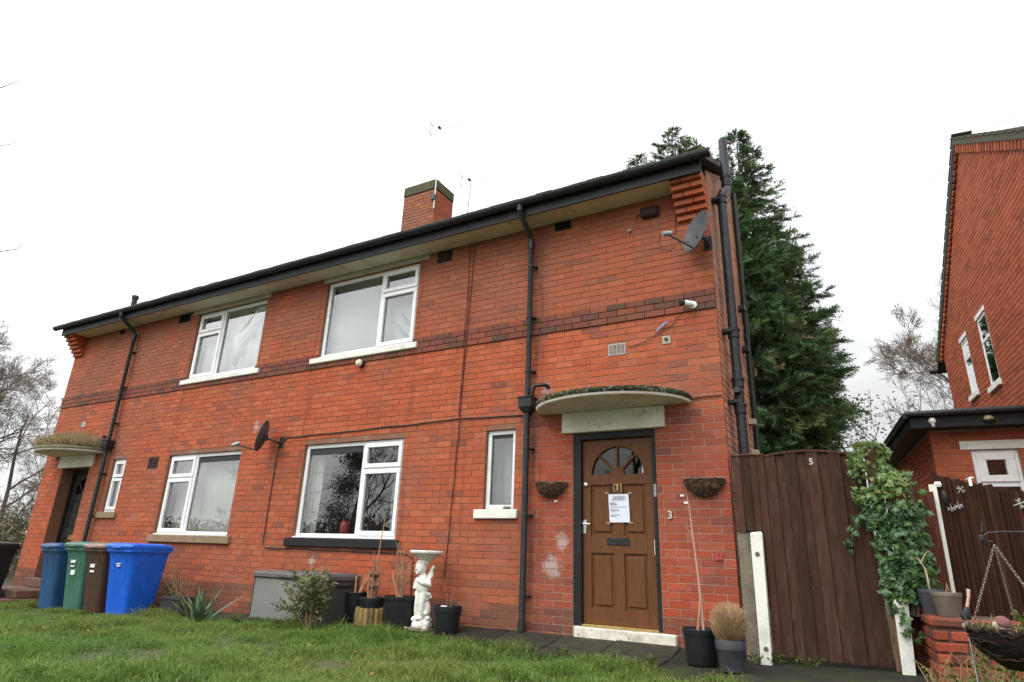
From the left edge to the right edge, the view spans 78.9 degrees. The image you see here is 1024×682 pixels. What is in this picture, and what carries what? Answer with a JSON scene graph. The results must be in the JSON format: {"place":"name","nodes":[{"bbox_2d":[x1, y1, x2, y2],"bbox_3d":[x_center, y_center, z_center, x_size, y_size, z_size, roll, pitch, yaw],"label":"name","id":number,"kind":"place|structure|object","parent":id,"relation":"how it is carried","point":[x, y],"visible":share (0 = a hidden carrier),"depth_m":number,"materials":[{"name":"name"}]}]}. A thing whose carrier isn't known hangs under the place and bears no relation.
{"place":"outdoors","nodes":[
{"label":"outdoors","id":0,"kind":"place"},
{"bbox_2d":[33,428,106,447],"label":"dry grass","id":1,"kind":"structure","parent":0,"point":[74,438],"depth_m":12.38,"materials":[{"name":"beige plant"}]},
{"bbox_2d":[0,562,901,681],"bbox_3d":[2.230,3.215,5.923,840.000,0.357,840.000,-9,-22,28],"label":"ground","id":2,"kind":"structure","parent":0,"point":[8,581],"depth_m":5.65,"materials":[{"name":"green plant"}]},
{"bbox_2d":[0,542,22,597],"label":"wheelie bin","id":3,"kind":"object","parent":2,"relation":"on","point":[8,550],"visible":0.9,"depth_m":11.39,"materials":[{"name":"black plastic"}]},
{"bbox_2d":[0,78,23,251],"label":"overhanging tree","id":4,"kind":"object","parent":2,"relation":"on","point":[8,144],"visible":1,"depth_m":6.02,"materials":[{"name":"brown plant"}]},
{"bbox_2d":[0,489,34,579],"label":"scrub","id":5,"kind":"object","parent":2,"relation":"on","point":[13,530],"visible":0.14,"depth_m":18.47,"materials":[{"name":"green plant"}]},
{"bbox_2d":[0,316,61,472],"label":"bare tree","id":6,"kind":"object","parent":2,"relation":"on","point":[7,390],"visible":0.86,"depth_m":26.71,"materials":[{"name":"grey plant"}]},
{"bbox_2d":[0,368,62,527],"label":"bare tree","id":7,"kind":"object","parent":2,"relation":"on","point":[9,487],"visible":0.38,"depth_m":23.67,"materials":[{"name":"grey plant"}]},
{"bbox_2d":[15,428,54,497],"bbox_3d":[-18.210,6.018,30.429,8.031,9.764,8.310,-9,-22,28],"label":"bare tree","id":8,"kind":"object","parent":2,"relation":"on","point":[22,456],"visible":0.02,"depth_m":28.69,"materials":[{"name":"brown plant"}]},
{"bbox_2d":[171,585,245,622],"bbox_3d":[-4.240,3.572,8.506,0.836,0.507,0.944,-9,-22,28],"label":"sword leaved plant","id":9,"kind":"object","parent":2,"relation":"on","point":[199,610],"visible":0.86,"depth_m":8.36,"materials":[{"name":"green plant"}]},
{"bbox_2d":[270,566,338,629],"bbox_3d":[-2.509,3.150,7.601,0.786,0.758,0.585,-9,-22,28],"label":"leafy shrub","id":10,"kind":"object","parent":2,"relation":"on","point":[311,599],"visible":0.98,"depth_m":7.50,"materials":[{"name":"green plant"}]},
{"bbox_2d":[22,610,746,681],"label":"fallen leaves","id":11,"kind":"object","parent":2,"relation":"on","point":[246,627],"visible":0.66,"depth_m":5.50,"materials":[{"name":"brown plant"}]},
{"bbox_2d":[0,138,773,657],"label":"semi detached house","id":12,"kind":"structure","parent":2,"relation":"on","point":[578,288],"depth_m":8.63,"materials":[{"name":"brick"}]},
{"bbox_2d":[55,470,88,542],"bbox_3d":[-8.899,3.727,12.718,1.002,2.155,0.118,-9,-22,28],"label":"front door","id":13,"kind":"structure","parent":12,"relation":"in","point":[73,501],"depth_m":12.95,"materials":[{"name":"black paint"}]},
{"bbox_2d":[95,459,125,517],"bbox_3d":[-7.644,2.799,12.011,0.625,1.201,0.170,-9,-22,28],"label":"window","id":14,"kind":"structure","parent":12,"relation":"in","point":[108,512],"depth_m":12.02,"materials":[{"name":"white plastic"}]},
{"bbox_2d":[146,451,240,543],"bbox_3d":[-5.368,2.683,10.801,2.175,1.572,0.353,-9,-22,28],"label":"window","id":15,"kind":"structure","parent":12,"relation":"in","point":[207,481],"depth_m":10.89,"materials":[{"name":"white plastic"}]},
{"bbox_2d":[179,293,271,385],"bbox_3d":[-5.296,0.040,11.771,2.280,1.538,0.413,-9,-22,28],"label":"window","id":16,"kind":"structure","parent":12,"relation":"in","point":[234,336],"depth_m":11.77,"materials":[{"name":"white plastic"}]},
{"bbox_2d":[232,420,284,450],"bbox_3d":[-4.017,1.502,9.915,0.733,0.498,0.381,15,-23,-33],"label":"satellite dish","id":17,"kind":"object","parent":12,"relation":"attached to","point":[262,437],"visible":1,"depth_m":9.86,"materials":[{"name":"black metal"}]},
{"bbox_2d":[262,446,412,594],"bbox_3d":[-2.546,2.511,9.017,2.952,2.141,0.016,-9,-22,28],"label":"cable","id":18,"kind":"object","parent":12,"relation":"attached to","point":[325,550],"visible":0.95,"depth_m":9.04,"materials":[{"name":"grey plastic"}]},
{"bbox_2d":[283,439,403,548],"bbox_3d":[-2.391,2.229,9.197,2.280,1.572,0.360,-9,-22,28],"label":"window","id":19,"kind":"structure","parent":12,"relation":"in","point":[306,535],"depth_m":9.08,"materials":[{"name":"white plastic"}]},
{"bbox_2d":[339,520,350,532],"bbox_3d":[-2.439,2.746,9.090,0.160,0.260,0.158,-9,-22,28],"label":"red vase","id":20,"kind":"object","parent":12,"relation":"in","point":[345,526],"visible":0.77,"depth_m":9.04,"materials":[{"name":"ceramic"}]},
{"bbox_2d":[355,359,364,366],"bbox_3d":[-2.361,0.345,9.652,0.125,0.118,0.113,-9,-22,28],"label":"wall lamp","id":21,"kind":"object","parent":12,"relation":"attached to","point":[359,363],"visible":1,"depth_m":9.62,"materials":[{"name":"white plastic"}]},
{"bbox_2d":[309,254,429,364],"bbox_3d":[-2.249,-0.446,10.068,2.280,1.538,0.307,-9,-22,28],"label":"window","id":22,"kind":"structure","parent":12,"relation":"in","point":[375,314],"depth_m":10.16,"materials":[{"name":"white plastic"}]},
{"bbox_2d":[282,414,522,441],"bbox_3d":[-1.786,1.276,9.020,4.405,0.140,0.016,-9,-22,28],"label":"cable","id":23,"kind":"object","parent":12,"relation":"attached to","point":[406,425],"visible":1,"depth_m":8.86,"materials":[{"name":"grey plastic"}]},
{"bbox_2d":[429,120,473,207],"bbox_3d":[-1.468,-4.165,14.547,1.080,2.350,0.260,-2,-20,11],"label":"tv aerial","id":24,"kind":"object","parent":12,"relation":"attached to","point":[433,197],"visible":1,"depth_m":14.66,"materials":[{"name":"grey metal"}]},
{"bbox_2d":[444,243,475,576],"bbox_3d":[-0.706,0.753,8.557,0.187,4.681,0.032,-9,-22,28],"label":"cable","id":25,"kind":"object","parent":12,"relation":"attached to","point":[459,414],"visible":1,"depth_m":8.47,"materials":[{"name":"black plastic"},{"name":"rubber"}]},
{"bbox_2d":[459,173,497,212],"bbox_3d":[-0.858,-2.905,15.745,1.080,3.101,0.260,-2,-20,11],"label":"tv aerial","id":26,"kind":"object","parent":12,"relation":"attached to","point":[469,179],"visible":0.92,"depth_m":16.18,"materials":[{"name":"grey metal"}]},
{"bbox_2d":[473,430,517,518],"bbox_3d":[-0.104,1.684,8.043,0.651,1.201,0.365,-9,-22,28],"label":"window","id":27,"kind":"structure","parent":12,"relation":"in","point":[501,444],"depth_m":8.14,"materials":[{"name":"white plastic"}]},
{"bbox_2d":[535,481,567,499],"bbox_3d":[0.440,1.773,7.424,0.440,0.249,0.159,-9,-22,28],"label":"wall basket","id":28,"kind":"object","parent":12,"relation":"attached to","point":[550,491],"depth_m":7.40,"materials":[{"name":"brown wicker"}]},
{"bbox_2d":[574,429,662,632],"bbox_3d":[1.182,2.105,7.039,1.002,2.155,0.127,-9,-22,28],"label":"front door","id":29,"kind":"structure","parent":12,"relation":"in","point":[617,567],"depth_m":6.99,"materials":[{"name":"brown wood"}]},
{"bbox_2d":[605,492,632,523],"bbox_3d":[1.212,1.898,7.081,0.329,0.359,0.017,-9,-22,28],"label":"notice","id":30,"kind":"object","parent":29,"relation":"attached to","point":[618,507],"visible":1,"depth_m":7.08,"materials":[{"name":"paper"}]},
{"bbox_2d":[636,205,658,219],"bbox_3d":[1.727,-1.646,7.971,0.300,0.145,0.081,-9,-22,28],"label":"alarm box","id":31,"kind":"object","parent":12,"relation":"attached to","point":[649,211],"visible":1,"depth_m":7.92,"materials":[{"name":"black plastic"}]},
{"bbox_2d":[630,312,680,346],"bbox_3d":[1.713,-0.134,7.451,0.654,0.356,0.012,-9,-22,29],"label":"cable","id":32,"kind":"object","parent":12,"relation":"attached to","point":[657,333],"visible":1,"depth_m":7.42,"materials":[{"name":"grey plastic"}]},
{"bbox_2d":[662,335,670,343],"bbox_3d":[1.820,-0.015,7.342,0.100,0.100,0.029,-9,-22,28],"label":"junction box","id":33,"kind":"object","parent":12,"relation":"attached to","point":[666,339],"visible":1,"depth_m":7.34,"materials":[{"name":"beige plastic"}]},
{"bbox_2d":[661,210,712,251],"bbox_3d":[2.065,-1.284,7.354,0.591,0.533,0.443,-3,-20,14],"label":"satellite dish","id":34,"kind":"object","parent":12,"relation":"attached to","point":[695,232],"visible":1,"depth_m":7.37,"materials":[{"name":"black metal"}]},
{"bbox_2d":[658,235,688,250],"bbox_3d":[1.895,-1.134,7.283,0.383,0.187,0.059,6,-20,-12],"label":"cable","id":35,"kind":"object","parent":34,"relation":"attached to","point":[672,248],"visible":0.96,"depth_m":7.25,"materials":[{"name":"grey plastic"}]},
{"bbox_2d":[679,299,696,308],"bbox_3d":[2.055,-0.438,7.261,0.222,0.090,0.100,9,-20,-19],"label":"security camera","id":36,"kind":"object","parent":12,"relation":"attached to","point":[690,304],"visible":1,"depth_m":7.23,"materials":[{"name":"white plastic"}]},
{"bbox_2d":[681,476,725,498],"bbox_3d":[2.013,1.546,6.570,0.467,0.247,0.158,-9,-22,28],"label":"wall basket","id":37,"kind":"object","parent":12,"relation":"attached to","point":[705,487],"depth_m":6.54,"materials":[{"name":"brown wicker"}]},
{"bbox_2d":[691,394,721,398],"bbox_3d":[2.152,0.619,6.910,0.348,0.025,0.014,-9,-22,28],"label":"cable","id":38,"kind":"object","parent":12,"relation":"attached to","point":[707,396],"visible":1,"depth_m":6.90,"materials":[{"name":"grey plastic"}]},
{"bbox_2d":[715,552,722,560],"bbox_3d":[2.113,2.201,6.351,0.080,0.085,0.018,-9,-22,28],"label":"wall ornament","id":39,"kind":"object","parent":12,"relation":"attached to","point":[718,555],"depth_m":6.35,"materials":[{"name":"red ceramic"}]},
{"bbox_2d":[617,124,714,171],"bbox_3d":[5.354,-0.218,21.741,7.040,16.905,4.762,-9,-22,28],"label":"conifer tree","id":40,"kind":"object","parent":2,"relation":"on","point":[678,148],"visible":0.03,"depth_m":23.61,"materials":[{"name":"green plant"}]},
{"bbox_2d":[677,127,870,602],"bbox_3d":[6.631,-0.130,19.098,7.137,15.078,6.101,-9,-22,28],"label":"conifer tree","id":41,"kind":"object","parent":2,"relation":"on","point":[798,381],"visible":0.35,"depth_m":17.27,"materials":[{"name":"green plant"}]},
{"bbox_2d":[835,390,916,499],"bbox_3d":[11.349,4.928,19.913,4.494,6.277,4.603,-9,-22,28],"label":"sapling","id":42,"kind":"object","parent":2,"relation":"on","point":[861,428],"visible":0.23,"depth_m":19.70,"materials":[{"name":"brown plant"}]},
{"bbox_2d":[864,272,953,426],"bbox_3d":[20.810,3.469,26.898,12.543,14.247,8.213,19,-25,-40],"label":"bare tree","id":43,"kind":"object","parent":2,"relation":"on","point":[912,355],"visible":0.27,"depth_m":27.24,"materials":[{"name":"grey plant"}]},
{"bbox_2d":[882,126,1023,492],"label":"neighbouring house","id":44,"kind":"structure","parent":2,"relation":"on","point":[980,353],"depth_m":10.04,"materials":[{"name":"brick"}]},
{"bbox_2d":[928,418,935,427],"bbox_3d":[6.144,1.198,9.088,0.100,0.155,0.125,-9,-22,28],"label":"security camera","id":45,"kind":"object","parent":44,"relation":"attached to","point":[932,421],"visible":1,"depth_m":9.07,"materials":[{"name":"white plastic"}]},
{"bbox_2d":[959,331,979,401],"bbox_3d":[9.021,0.468,12.032,0.459,1.290,0.645,-9,-22,28],"label":"window","id":46,"kind":"structure","parent":44,"relation":"in","point":[965,348],"depth_m":12.12,"materials":[{"name":"white plastic"}]},
{"bbox_2d":[974,305,1001,393],"bbox_3d":[8.479,0.122,10.849,0.466,1.450,0.715,-9,-22,28],"label":"window","id":47,"kind":"structure","parent":44,"relation":"in","point":[995,380],"depth_m":10.94,"materials":[{"name":"white plastic"}]},
{"bbox_2d":[983,415,994,422],"bbox_3d":[6.774,1.101,8.846,0.132,0.110,0.092,-9,-22,28],"label":"bulkhead lamp","id":48,"kind":"object","parent":44,"relation":"attached to","point":[988,418],"visible":1,"depth_m":8.81,"materials":[{"name":"beige plastic"}]},
{"bbox_2d":[959,439,1023,492],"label":"window","id":49,"kind":"structure","parent":44,"relation":"in","point":[1001,469],"depth_m":8.91,"materials":[{"name":"white plastic"}]},
{"bbox_2d":[914,649,1023,681],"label":"leafy plant","id":50,"kind":"object","parent":2,"relation":"on","point":[986,671],"visible":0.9,"depth_m":3.49,"materials":[{"name":"green plant"}]},
{"bbox_2d":[960,589,978,681],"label":"garden stake","id":51,"kind":"object","parent":2,"relation":"on","point":[965,612],"visible":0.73,"depth_m":3.27,"materials":[{"name":"grey metal"}]},
{"bbox_2d":[978,521,1023,541],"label":"bracket arm","id":52,"kind":"object","parent":2,"relation":"on","point":[981,538],"visible":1,"depth_m":3.06},
{"bbox_2d":[965,544,1023,670],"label":"hanging basket","id":53,"kind":"object","parent":52,"relation":"hanging from","point":[1004,648],"visible":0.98,"depth_m":2.97,"materials":[{"name":"wicker"}]},
{"bbox_2d":[960,608,1023,632],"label":"basket plants","id":54,"kind":"object","parent":53,"relation":"in","point":[1015,628],"visible":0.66,"depth_m":3.10,"materials":[{"name":"green plant"}]},
{"bbox_2d":[992,616,1011,632],"bbox_3d":[2.352,1.361,2.989,0.080,0.076,0.080,-9,-22,28],"label":"toadstool ornament","id":55,"kind":"object","parent":53,"relation":"in","point":[1002,622],"visible":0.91,"depth_m":2.97,"materials":[{"name":"pink ceramic"}]},
{"bbox_2d":[32,607,934,681],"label":"path","id":56,"kind":"structure","parent":0,"point":[671,659],"depth_m":5.89,"materials":[{"name":"grey concrete"}]},
{"bbox_2d":[38,543,67,608],"bbox_3d":[-7.359,3.885,10.274,0.590,1.032,0.842,-10,-22,30],"label":"wheelie bin","id":57,"kind":"object","parent":56,"relation":"on","point":[53,577],"visible":0.34,"depth_m":10.01,"materials":[{"name":"blue plastic"}]},
{"bbox_2d":[63,541,107,611],"bbox_3d":[-6.734,3.779,9.977,0.602,1.053,0.858,-8,-22,27],"label":"wheelie bin","id":58,"kind":"object","parent":56,"relation":"on","point":[75,577],"visible":0.3,"depth_m":9.72,"materials":[{"name":"green plastic"}]},
{"bbox_2d":[83,543,109,613],"bbox_3d":[-6.224,3.689,9.670,0.590,1.032,0.842,-9,-22,30],"label":"wheelie bin","id":59,"kind":"object","parent":56,"relation":"on","point":[96,580],"visible":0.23,"depth_m":9.41,"materials":[{"name":"brown plastic"}]},
{"bbox_2d":[105,543,174,615],"bbox_3d":[-5.685,3.595,9.382,0.590,1.032,0.842,-6,-21,23],"label":"wheelie bin","id":60,"kind":"object","parent":56,"relation":"on","point":[136,570],"visible":0.79,"depth_m":9.20,"materials":[{"name":"blue plastic"}]},
{"bbox_2d":[156,564,200,615],"bbox_3d":[-4.937,3.674,9.239,0.626,0.713,0.627,6,-20,-11],"label":"planter trough","id":61,"kind":"object","parent":56,"relation":"on","point":[169,598],"visible":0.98,"depth_m":9.14,"materials":[{"name":"plant"}]},
{"bbox_2d":[248,570,360,625],"bbox_3d":[-2.784,3.412,8.317,1.414,0.605,0.620,-9,-22,28],"label":"storage box","id":62,"kind":"object","parent":56,"relation":"on","point":[268,589],"visible":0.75,"depth_m":8.16,"materials":[{"name":"grey plastic"}]},
{"bbox_2d":[345,572,371,620],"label":"potted plant","id":63,"kind":"object","parent":56,"relation":"on","point":[351,601],"visible":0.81,"depth_m":8.00,"materials":[{"name":"plastic"}]},
{"bbox_2d":[353,520,384,625],"bbox_3d":[-1.756,2.936,7.965,0.396,1.284,0.396,-9,-22,28],"label":"log planter","id":64,"kind":"object","parent":56,"relation":"on","point":[369,609],"visible":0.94,"depth_m":7.71,"materials":[{"name":"brown wood"}]},
{"bbox_2d":[384,539,414,629],"bbox_3d":[-1.352,2.982,7.722,0.487,1.054,0.475,-9,-22,28],"label":"potted plant","id":65,"kind":"object","parent":56,"relation":"on","point":[398,609],"visible":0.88,"depth_m":7.46,"materials":[{"name":"plastic"}]},
{"bbox_2d":[406,550,442,631],"bbox_3d":[-1.065,3.014,7.524,0.410,0.910,0.410,-9,-22,28],"label":"birdbath","id":66,"kind":"object","parent":56,"relation":"on","point":[421,618],"visible":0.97,"depth_m":7.45,"materials":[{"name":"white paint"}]},
{"bbox_2d":[433,584,461,633],"bbox_3d":[-0.757,3.132,7.296,0.343,0.526,0.343,-9,-22,28],"label":"potted plant","id":67,"kind":"object","parent":56,"relation":"on","point":[446,619],"visible":0.99,"depth_m":7.14,"materials":[{"name":"plastic"}]},
{"bbox_2d":[228,614,826,673],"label":"weeds","id":68,"kind":"object","parent":56,"relation":"on","point":[653,660],"visible":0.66,"depth_m":5.78,"materials":[{"name":"green plant"}]},
{"bbox_2d":[682,493,717,666],"bbox_3d":[1.778,2.235,5.969,0.343,1.550,0.343,-9,-22,28],"label":"potted plant","id":69,"kind":"object","parent":56,"relation":"on","point":[700,647],"visible":0.9,"depth_m":5.66,"materials":[{"name":"plastic"}]},
{"bbox_2d":[708,601,749,672],"bbox_3d":[1.919,2.588,5.483,0.360,0.574,0.355,-9,-22,28],"label":"potted plant","id":70,"kind":"object","parent":56,"relation":"on","point":[730,629],"visible":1,"depth_m":5.41,"materials":[{"name":"plant"}]},
{"bbox_2d":[737,532,760,661],"bbox_3d":[2.349,2.503,6.131,0.142,1.185,0.095,-9,-22,28],"label":"concrete post","id":71,"kind":"object","parent":56,"relation":"on","point":[747,586],"visible":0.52,"depth_m":6.10,"materials":[{"name":"grey concrete"}]},
{"bbox_2d":[750,532,772,664],"bbox_3d":[2.391,2.443,5.955,0.113,1.185,0.088,-9,-22,28],"label":"white post","id":72,"kind":"object","parent":56,"relation":"on","point":[760,586],"visible":1,"depth_m":5.93,"materials":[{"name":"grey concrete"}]},
{"bbox_2d":[755,454,782,658],"bbox_3d":[2.531,2.066,6.122,0.079,1.896,0.084,-9,-22,28],"label":"gate post","id":73,"kind":"object","parent":56,"relation":"on","point":[770,561],"visible":0.9,"depth_m":6.07,"materials":[{"name":"brown wood"}]},
{"bbox_2d":[730,453,762,531],"bbox_3d":[2.406,1.551,6.382,0.262,0.772,0.067,-9,-22,28],"label":"fence panel","id":74,"kind":"object","parent":73,"relation":"attached to","point":[750,502],"visible":0.99,"depth_m":6.36,"materials":[{"name":"brown wood"}]},
{"bbox_2d":[764,449,894,667],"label":"garden gate","id":75,"kind":"structure","parent":73,"relation":"attached to","point":[831,605],"depth_m":5.86,"materials":[{"name":"brown wood"}]},
{"bbox_2d":[864,447,901,671],"bbox_3d":[3.402,1.925,5.657,0.140,1.935,0.130,-9,-22,28],"label":"ivy clad post","id":76,"kind":"object","parent":56,"relation":"on","point":[871,458],"visible":0.17,"depth_m":5.51,"materials":[{"name":"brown wood"}]},
{"bbox_2d":[842,440,940,644],"bbox_3d":[3.363,1.742,5.545,0.767,1.742,0.409,-9,-22,28],"label":"ivy plant","id":77,"kind":"object","parent":76,"relation":"attached to","point":[902,561],"visible":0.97,"depth_m":5.54,"materials":[{"name":"green plant"}]},
{"bbox_2d":[893,599,915,675],"bbox_3d":[3.367,2.562,5.321,0.125,0.650,0.070,-9,-22,28],"label":"white post","id":78,"kind":"object","parent":56,"relation":"on","point":[906,650],"visible":0.78,"depth_m":5.28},
{"bbox_2d":[885,481,951,671],"bbox_3d":[3.711,2.099,5.626,0.429,1.706,0.059,1,-19,3],"label":"fence panel","id":79,"kind":"object","parent":56,"relation":"on","point":[933,528],"visible":0.11,"depth_m":5.66,"materials":[{"name":"brown wood"}]},
{"bbox_2d":[919,649,1021,681],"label":"dead grass","id":80,"kind":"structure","parent":56,"relation":"on","point":[958,674],"depth_m":4.62,"materials":[{"name":"brown plant"}]},
{"bbox_2d":[919,612,1023,681],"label":"brick wall","id":81,"kind":"structure","parent":56,"relation":"on","point":[944,634],"depth_m":4.84,"materials":[{"name":"red brick"}]},
{"bbox_2d":[912,551,944,613],"bbox_3d":[3.568,2.068,5.344,0.216,0.504,0.234,13,-22,-28],"label":"potted plant","id":82,"kind":"object","parent":81,"relation":"on","point":[927,604],"visible":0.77,"depth_m":5.26,"materials":[{"name":"grey plant"}]},
{"bbox_2d":[928,484,954,591],"bbox_3d":[3.969,1.958,5.716,0.073,1.250,0.060,-9,-22,28],"label":"white post","id":83,"kind":"object","parent":81,"relation":"on","point":[932,488],"visible":0.5,"depth_m":5.75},
{"bbox_2d":[934,482,941,486],"bbox_3d":[4.154,1.400,6.071,0.060,0.051,0.095,-9,-22,28],"label":"wall clip light","id":84,"kind":"object","parent":83,"relation":"attached to","point":[938,484],"visible":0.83,"depth_m":6.05,"materials":[{"name":"white plastic"}]},
{"bbox_2d":[929,583,961,616],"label":"potted plant","id":85,"kind":"object","parent":81,"relation":"on","point":[948,604],"visible":0.98,"depth_m":5.00,"materials":[{"name":"plastic"}]},
{"bbox_2d":[931,471,1023,620],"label":"slatted fence","id":86,"kind":"object","parent":56,"relation":"on","point":[969,552],"visible":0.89,"depth_m":5.82,"materials":[{"name":"brown wood"}]},
{"bbox_2d":[941,490,947,502],"bbox_3d":[4.184,1.505,6.024,0.056,0.120,0.053,-9,-22,28],"label":"dark pouch","id":87,"kind":"object","parent":86,"relation":"hanging from","point":[944,497],"visible":1,"depth_m":6.01,"materials":[{"name":"black plastic"}]},
{"bbox_2d":[965,477,973,485],"bbox_3d":[4.401,1.351,5.976,0.066,0.085,0.050,-9,-22,28],"label":"spout ornament","id":88,"kind":"object","parent":86,"relation":"attached to","point":[969,479],"visible":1,"depth_m":5.96,"materials":[{"name":"white plastic"}]},
{"bbox_2d":[1013,498,1023,508],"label":"hanging ornament","id":89,"kind":"object","parent":86,"relation":"hanging from","point":[1020,504],"visible":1,"depth_m":5.75,"materials":[{"name":"white plastic"}]},
{"bbox_2d":[0,0,1023,563],"label":"sky","id":90,"kind":"structure","parent":0,"point":[162,148],"materials":[{"name":"white"}]},
{"bbox_2d":[896,111,1021,175],"bbox_3d":[14.335,-6.409,19.357,0.012,0.512,4.635,15,-23,-32],"label":"overhead wire","id":91,"kind":"object","parent":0,"point":[948,150],"visible":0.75,"depth_m":20.00,"materials":[{"name":"grey"}]}
]}

